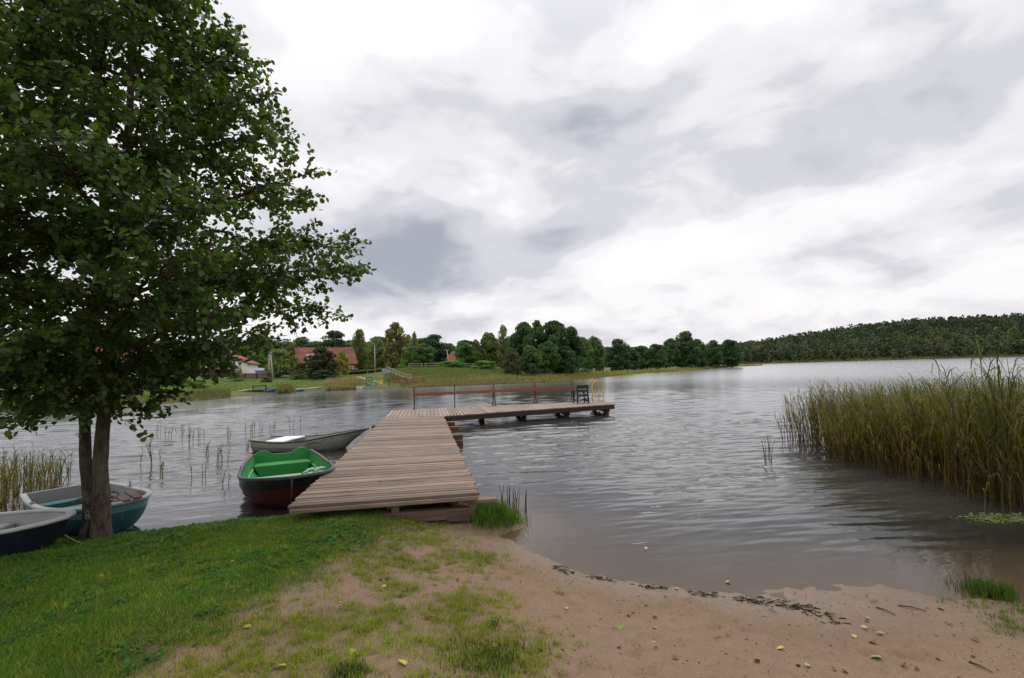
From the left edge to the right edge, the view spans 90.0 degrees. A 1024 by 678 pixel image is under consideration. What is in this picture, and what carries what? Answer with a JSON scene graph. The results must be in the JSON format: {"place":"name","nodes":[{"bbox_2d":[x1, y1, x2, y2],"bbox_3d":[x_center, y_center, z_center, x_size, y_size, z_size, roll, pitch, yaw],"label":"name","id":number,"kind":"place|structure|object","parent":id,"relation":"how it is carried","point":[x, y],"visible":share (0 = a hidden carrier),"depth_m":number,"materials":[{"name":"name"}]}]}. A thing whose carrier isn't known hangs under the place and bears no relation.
{"place":"outdoors","nodes":[
{"label":"outdoors","id":0,"kind":"place"},
{"bbox_2d":[0,491,1023,677],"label":"ground","id":1,"kind":"structure","parent":0,"point":[818,565],"depth_m":4.79,"materials":[{"name":"sand"}]},
{"bbox_2d":[0,508,76,556],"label":"rowing boat","id":2,"kind":"object","parent":1,"relation":"on","point":[21,531],"visible":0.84,"depth_m":6.13,"materials":[{"name":"plastic"}]},
{"bbox_2d":[0,0,376,540],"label":"alder tree","id":3,"kind":"object","parent":1,"relation":"on","point":[93,245],"visible":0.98,"depth_m":6.22,"materials":[{"name":"green plant"}]},
{"bbox_2d":[72,491,119,518],"bbox_3d":[-5.569,2.202,6.827,0.484,0.296,0.923,2,-5,-44],"label":"chain","id":4,"kind":"object","parent":3,"relation":"attached to","point":[87,516],"visible":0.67,"depth_m":6.52,"materials":[{"name":"metal"}]},
{"bbox_2d":[0,504,435,677],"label":"lawn grass","id":5,"kind":"structure","parent":1,"relation":"on","point":[82,575],"depth_m":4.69,"materials":[{"name":"plant"}]},
{"bbox_2d":[1,507,595,677],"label":"sparse grass","id":6,"kind":"structure","parent":1,"relation":"on","point":[247,665],"depth_m":3.95,"materials":[{"name":"plant"}]},
{"bbox_2d":[323,651,376,677],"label":"grass tuft","id":7,"kind":"object","parent":1,"relation":"on","point":[350,668],"visible":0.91,"depth_m":3.25,"materials":[{"name":"plant"}]},
{"bbox_2d":[422,624,559,677],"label":"grass tuft","id":8,"kind":"object","parent":1,"relation":"on","point":[482,652],"visible":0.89,"depth_m":3.57,"materials":[{"name":"plant"}]},
{"bbox_2d":[486,618,500,627],"bbox_3d":[-0.147,2.317,4.180,0.156,0.066,0.166,-4,-4,39],"label":"grass tuft","id":9,"kind":"object","parent":1,"relation":"on","point":[493,621],"visible":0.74,"depth_m":4.17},
{"bbox_2d":[457,496,530,532],"bbox_3d":[-0.226,2.545,7.537,1.220,0.433,1.208,-2,-3,0],"label":"grass tuft","id":10,"kind":"object","parent":1,"relation":"on","point":[494,512],"visible":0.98,"depth_m":7.41,"materials":[{"name":"plant"}]},
{"bbox_2d":[33,515,1018,677],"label":"sand litter","id":11,"kind":"object","parent":1,"relation":"on","point":[798,665],"visible":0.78,"depth_m":4.21,"materials":[{"name":"brown plant"}]},
{"bbox_2d":[553,567,849,624],"bbox_3d":[1.755,2.537,5.211,2.843,0.053,0.422,-3,-4,30],"label":"wrack line","id":12,"kind":"object","parent":1,"relation":"on","point":[755,601],"visible":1,"depth_m":4.90,"materials":[{"name":"black plant"}]},
{"bbox_2d":[936,596,1023,637],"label":"shore grass","id":13,"kind":"structure","parent":1,"relation":"on","point":[1002,610],"depth_m":4.46,"materials":[{"name":"plant"}]},
{"bbox_2d":[946,569,1022,603],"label":"grass tuft","id":14,"kind":"object","parent":1,"relation":"on","point":[982,587],"visible":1,"depth_m":4.91,"materials":[{"name":"plant"}]},
{"bbox_2d":[0,356,1023,538],"bbox_3d":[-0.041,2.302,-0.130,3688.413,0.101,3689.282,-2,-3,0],"label":"water","id":15,"kind":"structure","parent":0,"point":[681,449],"depth_m":15.02,"materials":[{"name":"liquid"}]},
{"bbox_2d":[0,442,75,511],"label":"reed bed","id":16,"kind":"object","parent":15,"relation":"in","point":[14,472],"visible":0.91,"depth_m":10.69,"materials":[{"name":"plant"}]},
{"bbox_2d":[19,480,152,537],"bbox_3d":[-6.642,2.713,8.050,2.329,0.672,1.359,-4,-4,33],"label":"rowing boat","id":17,"kind":"object","parent":15,"relation":"on","point":[127,515],"visible":0.48,"depth_m":7.87,"materials":[{"name":"teal paint"}]},
{"bbox_2d":[111,493,130,501],"bbox_3d":[-6.012,2.425,7.847,1.037,0.090,0.100,-5,-4,43],"label":"plank","id":18,"kind":"object","parent":17,"relation":"on","point":[120,497],"visible":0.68,"depth_m":7.69,"materials":[{"name":"brown wood"}]},
{"bbox_2d":[124,490,141,498],"bbox_3d":[-5.895,2.418,7.961,0.100,0.090,1.016,2,-4,-44],"label":"plank","id":19,"kind":"object","parent":17,"relation":"on","point":[132,494],"visible":1,"depth_m":7.85,"materials":[{"name":"brown wood"}]},
{"bbox_2d":[0,385,295,410],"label":"shore reeds","id":20,"kind":"object","parent":15,"relation":"on","point":[224,392],"visible":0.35,"depth_m":52.79,"materials":[{"name":"plant"}]},
{"bbox_2d":[140,437,163,466],"bbox_3d":[-9.469,2.999,13.458,0.655,0.858,0.478,-2,-3,0],"label":"reed clump","id":21,"kind":"object","parent":15,"relation":"in","point":[150,453],"visible":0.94,"depth_m":13.44,"materials":[{"name":"plant"}]},
{"bbox_2d":[237,447,335,508],"bbox_3d":[-4.528,2.775,10.275,1.708,0.743,4.052,0,-4,-26],"label":"rowing boat","id":22,"kind":"object","parent":15,"relation":"on","point":[267,479],"visible":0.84,"depth_m":9.25,"materials":[{"name":"green paint"}]},
{"bbox_2d":[250,428,368,452],"bbox_3d":[-6.009,3.109,15.533,3.494,0.768,1.462,-2,-3,7],"label":"rowing boat","id":23,"kind":"object","parent":15,"relation":"on","point":[321,443],"visible":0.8,"depth_m":15.05,"materials":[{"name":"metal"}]},
{"bbox_2d":[288,380,615,521],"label":"jetty","id":24,"kind":"object","parent":15,"relation":"in","point":[405,459],"visible":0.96,"depth_m":9.75,"materials":[{"name":"brown wood"}]},
{"bbox_2d":[498,482,510,505],"bbox_3d":[-0.144,2.651,8.829,0.233,0.412,0.189,-2,-3,13],"label":"rush clump","id":25,"kind":"object","parent":15,"relation":"in","point":[507,493],"visible":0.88,"depth_m":8.77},
{"bbox_2d":[512,489,526,511],"bbox_3d":[0.130,2.640,8.298,0.322,0.359,0.084,1,-4,-36],"label":"rush clump","id":26,"kind":"object","parent":15,"relation":"in","point":[525,501],"visible":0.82,"depth_m":8.36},
{"bbox_2d":[780,401,1015,516],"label":"reed stragglers","id":27,"kind":"object","parent":15,"relation":"in","point":[971,467],"visible":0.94,"depth_m":8.21,"materials":[{"name":"plant"}]},
{"bbox_2d":[773,355,1023,508],"bbox_3d":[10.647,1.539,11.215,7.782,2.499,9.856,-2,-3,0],"label":"reed bed","id":28,"kind":"object","parent":15,"relation":"in","point":[922,409],"visible":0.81,"depth_m":10.11,"materials":[{"name":"plant"}]},
{"bbox_2d":[924,357,979,496],"bbox_3d":[7.354,1.479,8.475,0.817,2.393,0.985,-4,-4,34],"label":"tall reed","id":29,"kind":"object","parent":15,"relation":"in","point":[952,405],"visible":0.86,"depth_m":8.40,"materials":[{"name":"plant"}]},
{"bbox_2d":[949,511,1023,522],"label":"floating weed","id":30,"kind":"object","parent":15,"relation":"on","point":[995,518],"visible":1,"depth_m":7.17,"materials":[{"name":"green plant"}]},
{"bbox_2d":[964,339,1023,502],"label":"tall reed","id":31,"kind":"object","parent":15,"relation":"in","point":[995,413],"visible":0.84,"depth_m":7.96,"materials":[{"name":"plant"}]},
{"bbox_2d":[973,351,1023,505],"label":"tall reed","id":32,"kind":"object","parent":15,"relation":"in","point":[1007,427],"visible":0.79,"depth_m":7.78,"materials":[{"name":"plant"}]},
{"bbox_2d":[977,326,1023,508],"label":"tall reed","id":33,"kind":"object","parent":15,"relation":"in","point":[1001,393],"visible":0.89,"depth_m":7.75,"materials":[{"name":"plant"}]},
{"bbox_2d":[0,330,1023,501],"bbox_3d":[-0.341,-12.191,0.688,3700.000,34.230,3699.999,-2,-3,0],"label":"terrain","id":34,"kind":"structure","parent":0,"point":[530,490],"depth_m":67.29,"materials":[{"name":"plant"}]},
{"bbox_2d":[170,378,192,386],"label":"bush","id":35,"kind":"object","parent":34,"relation":"on","point":[188,380],"visible":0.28,"depth_m":69.62,"materials":[{"name":"green plant"}]},
{"bbox_2d":[0,372,398,401],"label":"meadow grass","id":36,"kind":"structure","parent":34,"relation":"on","point":[190,388],"depth_m":75.96,"materials":[{"name":"plant"}]},
{"bbox_2d":[192,379,210,388],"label":"bush","id":37,"kind":"object","parent":34,"relation":"on","point":[199,384],"visible":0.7,"depth_m":65.44,"materials":[{"name":"green plant"}]},
{"bbox_2d":[207,367,237,376],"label":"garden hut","id":38,"kind":"object","parent":34,"relation":"on","point":[211,373],"visible":0.11,"depth_m":99.47,"materials":[{"name":"grey wood"}]},
{"bbox_2d":[202,351,260,373],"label":"white house","id":39,"kind":"structure","parent":34,"relation":"on","point":[250,367],"depth_m":105.26,"materials":[{"name":"paint"}]},
{"bbox_2d":[227,371,245,381],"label":"bush","id":40,"kind":"object","parent":34,"relation":"on","point":[232,378],"visible":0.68,"depth_m":83.47,"materials":[{"name":"green plant"}]},
{"bbox_2d":[233,344,249,357],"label":"tree","id":41,"kind":"object","parent":34,"relation":"on","point":[243,348],"visible":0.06,"depth_m":147.70,"materials":[{"name":"green plant"}]},
{"bbox_2d":[233,373,278,378],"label":"garden wall","id":42,"kind":"structure","parent":34,"relation":"on","point":[251,375],"depth_m":94.57,"materials":[{"name":"grey wood"}]},
{"bbox_2d":[246,353,266,367],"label":"tree","id":43,"kind":"object","parent":34,"relation":"on","point":[260,359],"visible":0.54,"depth_m":127.36,"materials":[{"name":"green plant"}]},
{"bbox_2d":[254,368,265,373],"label":"shed","id":44,"kind":"structure","parent":34,"relation":"on","point":[259,370],"depth_m":104.38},
{"bbox_2d":[260,377,272,381],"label":"bush","id":45,"kind":"object","parent":34,"relation":"on","point":[266,379],"visible":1,"depth_m":81.47,"materials":[{"name":"green plant"}]},
{"bbox_2d":[259,347,275,364],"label":"tree","id":46,"kind":"object","parent":34,"relation":"on","point":[266,355],"visible":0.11,"depth_m":139.90,"materials":[{"name":"green plant"}]},
{"bbox_2d":[267,352,273,379],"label":"utility pole","id":47,"kind":"object","parent":34,"relation":"on","point":[269,357],"visible":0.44,"depth_m":89.87,"materials":[{"name":"wood"}]},
{"bbox_2d":[264,349,291,376],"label":"tree","id":48,"kind":"object","parent":34,"relation":"on","point":[281,365],"visible":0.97,"depth_m":94.98,"materials":[{"name":"green plant"}]},
{"bbox_2d":[268,340,287,357],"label":"tree","id":49,"kind":"object","parent":34,"relation":"on","point":[277,346],"visible":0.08,"depth_m":156.51,"materials":[{"name":"green plant"}]},
{"bbox_2d":[276,383,292,393],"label":"shore reeds","id":50,"kind":"object","parent":34,"relation":"on","point":[285,388],"visible":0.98,"depth_m":62.64,"materials":[{"name":"plant"}]},
{"bbox_2d":[282,340,298,348],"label":"tree","id":51,"kind":"object","parent":34,"relation":"on","point":[285,344],"visible":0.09,"depth_m":163.13,"materials":[{"name":"green plant"}]},
{"bbox_2d":[286,355,300,373],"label":"birch tree","id":52,"kind":"object","parent":34,"relation":"on","point":[294,361],"visible":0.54,"depth_m":97.47,"materials":[{"name":"green plant"}]},
{"bbox_2d":[284,336,311,362],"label":"birch tree","id":53,"kind":"object","parent":34,"relation":"on","point":[301,341],"visible":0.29,"depth_m":150.41,"materials":[{"name":"green plant"}]},
{"bbox_2d":[289,363,314,379],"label":"bush","id":54,"kind":"object","parent":34,"relation":"on","point":[300,368],"visible":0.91,"depth_m":89.10,"materials":[{"name":"green plant"}]},
{"bbox_2d":[303,346,337,377],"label":"tree","id":55,"kind":"object","parent":34,"relation":"on","point":[323,359],"visible":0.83,"depth_m":91.04,"materials":[{"name":"green plant"}]},
{"bbox_2d":[311,370,337,379],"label":"bush","id":56,"kind":"object","parent":34,"relation":"on","point":[320,374],"visible":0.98,"depth_m":87.13,"materials":[{"name":"green plant"}]},
{"bbox_2d":[293,345,357,375],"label":"brick house","id":57,"kind":"structure","parent":34,"relation":"on","point":[299,352],"depth_m":117.21,"materials":[{"name":"red tile"}]},
{"bbox_2d":[316,330,345,346],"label":"pine tree","id":58,"kind":"object","parent":34,"relation":"on","point":[333,335],"visible":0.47,"depth_m":148.84,"materials":[{"name":"green plant"}]},
{"bbox_2d":[335,350,351,376],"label":"birch tree","id":59,"kind":"object","parent":34,"relation":"on","point":[342,358],"visible":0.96,"depth_m":93.54,"materials":[{"name":"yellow plant"}]},
{"bbox_2d":[325,375,364,390],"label":"shore reeds","id":60,"kind":"object","parent":34,"relation":"on","point":[343,383],"visible":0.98,"depth_m":69.37,"materials":[{"name":"plant"}]},
{"bbox_2d":[349,329,369,368],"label":"birch tree","id":61,"kind":"object","parent":34,"relation":"on","point":[358,341],"visible":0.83,"depth_m":139.51,"materials":[{"name":"green plant"}]},
{"bbox_2d":[348,369,381,374],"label":"hedge","id":62,"kind":"object","parent":34,"relation":"on","point":[364,372],"visible":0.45,"depth_m":113.00,"materials":[{"name":"green plant"}]},
{"bbox_2d":[364,338,385,368],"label":"tree","id":63,"kind":"object","parent":34,"relation":"on","point":[379,362],"visible":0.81,"depth_m":133.69,"materials":[{"name":"green plant"}]},
{"bbox_2d":[367,336,393,368],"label":"tree","id":64,"kind":"object","parent":34,"relation":"on","point":[377,337],"visible":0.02,"depth_m":155.54,"materials":[{"name":"green plant"}]},
{"bbox_2d":[381,322,410,368],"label":"tree","id":65,"kind":"object","parent":34,"relation":"on","point":[399,341],"visible":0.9,"depth_m":126.57,"materials":[{"name":"green plant"}]},
{"bbox_2d":[388,377,405,384],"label":"picket fence","id":66,"kind":"object","parent":34,"relation":"on","point":[394,382],"visible":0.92,"depth_m":72.70,"materials":[{"name":"brown wood"}]},
{"bbox_2d":[386,366,410,378],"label":"rail fence","id":67,"kind":"object","parent":34,"relation":"on","point":[399,373],"visible":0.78,"depth_m":84.79,"materials":[{"name":"grey wood"}]},
{"bbox_2d":[398,346,416,366],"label":"bush","id":68,"kind":"object","parent":34,"relation":"on","point":[406,359],"visible":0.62,"depth_m":121.22,"materials":[{"name":"green plant"}]},
{"bbox_2d":[411,331,418,360],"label":"birch tree","id":69,"kind":"object","parent":34,"relation":"on","point":[415,341],"visible":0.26,"depth_m":140.00,"materials":[{"name":"green plant"}]},
{"bbox_2d":[406,377,424,383],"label":"plank fence","id":70,"kind":"object","parent":34,"relation":"on","point":[407,379],"visible":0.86,"depth_m":73.18,"materials":[{"name":"brown wood"}]},
{"bbox_2d":[411,343,436,366],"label":"tree","id":71,"kind":"object","parent":34,"relation":"on","point":[423,354],"visible":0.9,"depth_m":114.63,"materials":[{"name":"green plant"}]},
{"bbox_2d":[420,334,452,364],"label":"pine tree","id":72,"kind":"object","parent":34,"relation":"on","point":[430,339],"visible":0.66,"depth_m":127.44,"materials":[{"name":"green plant"}]},
{"bbox_2d":[438,360,466,367],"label":"bush","id":73,"kind":"object","parent":34,"relation":"on","point":[454,363],"visible":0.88,"depth_m":110.59,"materials":[{"name":"green plant"}]},
{"bbox_2d":[384,366,521,381],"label":"meadow grass","id":74,"kind":"structure","parent":34,"relation":"on","point":[414,371],"depth_m":94.73,"materials":[{"name":"plant"}]},
{"bbox_2d":[425,363,497,368],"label":"meadow fence","id":75,"kind":"object","parent":34,"relation":"on","point":[447,364],"visible":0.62,"depth_m":111.11,"materials":[{"name":"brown wood"}]},
{"bbox_2d":[446,351,479,367],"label":"red house","id":76,"kind":"structure","parent":34,"relation":"on","point":[451,355],"depth_m":150.93,"materials":[{"name":"brick"}]},
{"bbox_2d":[453,340,477,366],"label":"tree","id":77,"kind":"object","parent":34,"relation":"on","point":[464,351],"visible":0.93,"depth_m":116.75,"materials":[{"name":"green plant"}]},
{"bbox_2d":[471,339,483,366],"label":"birch tree","id":78,"kind":"object","parent":34,"relation":"on","point":[480,354],"visible":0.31,"depth_m":121.44,"materials":[{"name":"green plant"}]},
{"bbox_2d":[471,360,494,368],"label":"bush","id":79,"kind":"object","parent":34,"relation":"on","point":[488,365],"visible":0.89,"depth_m":111.09,"materials":[{"name":"green plant"}]},
{"bbox_2d":[479,332,497,367],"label":"tree","id":80,"kind":"object","parent":34,"relation":"on","point":[489,342],"visible":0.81,"depth_m":122.42,"materials":[{"name":"green plant"}]},
{"bbox_2d":[399,370,601,387],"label":"shore reeds","id":81,"kind":"object","parent":34,"relation":"on","point":[492,378],"visible":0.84,"depth_m":79.60,"materials":[{"name":"plant"}]},
{"bbox_2d":[496,324,510,367],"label":"birch tree","id":82,"kind":"object","parent":34,"relation":"on","point":[501,347],"visible":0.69,"depth_m":121.07,"materials":[{"name":"green plant"}]},
{"bbox_2d":[501,348,520,375],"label":"tree","id":83,"kind":"object","parent":34,"relation":"on","point":[510,362],"visible":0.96,"depth_m":89.17,"materials":[{"name":"green plant"}]},
{"bbox_2d":[505,333,522,372],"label":"tree","id":84,"kind":"object","parent":34,"relation":"on","point":[513,345],"visible":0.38,"depth_m":99.30,"materials":[{"name":"green plant"}]},
{"bbox_2d":[513,321,536,373],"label":"tree","id":85,"kind":"object","parent":34,"relation":"on","point":[524,332],"visible":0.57,"depth_m":98.96,"materials":[{"name":"green plant"}]},
{"bbox_2d":[518,345,543,375],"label":"tree","id":86,"kind":"object","parent":34,"relation":"on","point":[531,356],"visible":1,"depth_m":90.94,"materials":[{"name":"green plant"}]},
{"bbox_2d":[532,320,546,367],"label":"tree","id":87,"kind":"object","parent":34,"relation":"on","point":[537,326],"visible":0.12,"depth_m":103.41,"materials":[{"name":"green plant"}]},
{"bbox_2d":[536,340,562,373],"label":"tree","id":88,"kind":"object","parent":34,"relation":"on","point":[548,351],"visible":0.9,"depth_m":94.87,"materials":[{"name":"green plant"}]},
{"bbox_2d":[538,320,573,372],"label":"tree","id":89,"kind":"object","parent":34,"relation":"on","point":[555,332],"visible":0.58,"depth_m":100.76,"materials":[{"name":"green plant"}]},
{"bbox_2d":[554,346,577,373],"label":"tree","id":90,"kind":"object","parent":34,"relation":"on","point":[565,365],"visible":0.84,"depth_m":98.49,"materials":[{"name":"green plant"}]},
{"bbox_2d":[564,326,586,372],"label":"tree","id":91,"kind":"object","parent":34,"relation":"on","point":[575,340],"visible":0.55,"depth_m":104.94,"materials":[{"name":"green plant"}]},
{"bbox_2d":[577,337,594,370],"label":"tree","id":92,"kind":"object","parent":34,"relation":"on","point":[589,352],"visible":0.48,"depth_m":121.07,"materials":[{"name":"green plant"}]},
{"bbox_2d":[589,336,605,371],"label":"tree","id":93,"kind":"object","parent":34,"relation":"on","point":[598,347],"visible":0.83,"depth_m":124.86,"materials":[{"name":"green plant"}]},
{"bbox_2d":[603,338,633,370],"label":"tree","id":94,"kind":"object","parent":34,"relation":"on","point":[617,355],"visible":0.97,"depth_m":148.06,"materials":[{"name":"green plant"}]},
{"bbox_2d":[624,347,640,370],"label":"tree","id":95,"kind":"object","parent":34,"relation":"on","point":[635,355],"visible":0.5,"depth_m":158.30,"materials":[{"name":"green plant"}]},
{"bbox_2d":[633,345,649,369],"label":"tree","id":96,"kind":"object","parent":34,"relation":"on","point":[640,349],"visible":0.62,"depth_m":173.48,"materials":[{"name":"green plant"}]},
{"bbox_2d":[643,344,667,369],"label":"tree","id":97,"kind":"object","parent":34,"relation":"on","point":[656,356],"visible":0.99,"depth_m":170.43,"materials":[{"name":"green plant"}]},
{"bbox_2d":[662,338,681,367],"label":"tree","id":98,"kind":"object","parent":34,"relation":"on","point":[670,348],"visible":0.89,"depth_m":174.30,"materials":[{"name":"green plant"}]},
{"bbox_2d":[601,364,761,376],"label":"shore reeds","id":99,"kind":"object","parent":34,"relation":"on","point":[604,373],"visible":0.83,"depth_m":138.16,"materials":[{"name":"plant"}]},
{"bbox_2d":[673,331,701,367],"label":"tree","id":100,"kind":"object","parent":34,"relation":"on","point":[689,351],"visible":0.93,"depth_m":177.13,"materials":[{"name":"green plant"}]},
{"bbox_2d":[694,339,708,367],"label":"tree","id":101,"kind":"object","parent":34,"relation":"on","point":[703,363],"visible":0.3,"depth_m":183.84,"materials":[{"name":"green plant"}]},
{"bbox_2d":[705,340,724,367],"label":"tree","id":102,"kind":"object","parent":34,"relation":"on","point":[714,357],"visible":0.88,"depth_m":197.55,"materials":[{"name":"green plant"}]},
{"bbox_2d":[720,339,743,366],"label":"tree","id":103,"kind":"object","parent":34,"relation":"on","point":[731,357],"visible":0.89,"depth_m":207.63,"materials":[{"name":"green plant"}]},
{"bbox_2d":[603,313,1023,364],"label":"forest","id":104,"kind":"object","parent":34,"relation":"on","point":[929,336],"visible":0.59,"depth_m":465.28,"materials":[{"name":"plant"}]},
{"bbox_2d":[741,354,1023,363],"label":"shore reeds","id":105,"kind":"object","parent":34,"relation":"on","point":[945,357],"visible":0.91,"depth_m":433.54,"materials":[{"name":"plant"}]},
{"bbox_2d":[0,0,1023,347],"label":"sky","id":106,"kind":"structure","parent":0,"point":[647,173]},
{"bbox_2d":[573,385,589,403],"bbox_3d":[3.344,2.678,24.923,0.700,0.882,0.640,-1,-3,-14],"label":"armchair","id":107,"kind":"object","parent":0,"point":[583,395],"visible":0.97,"depth_m":24.66,"materials":[{"name":"grey wood"}]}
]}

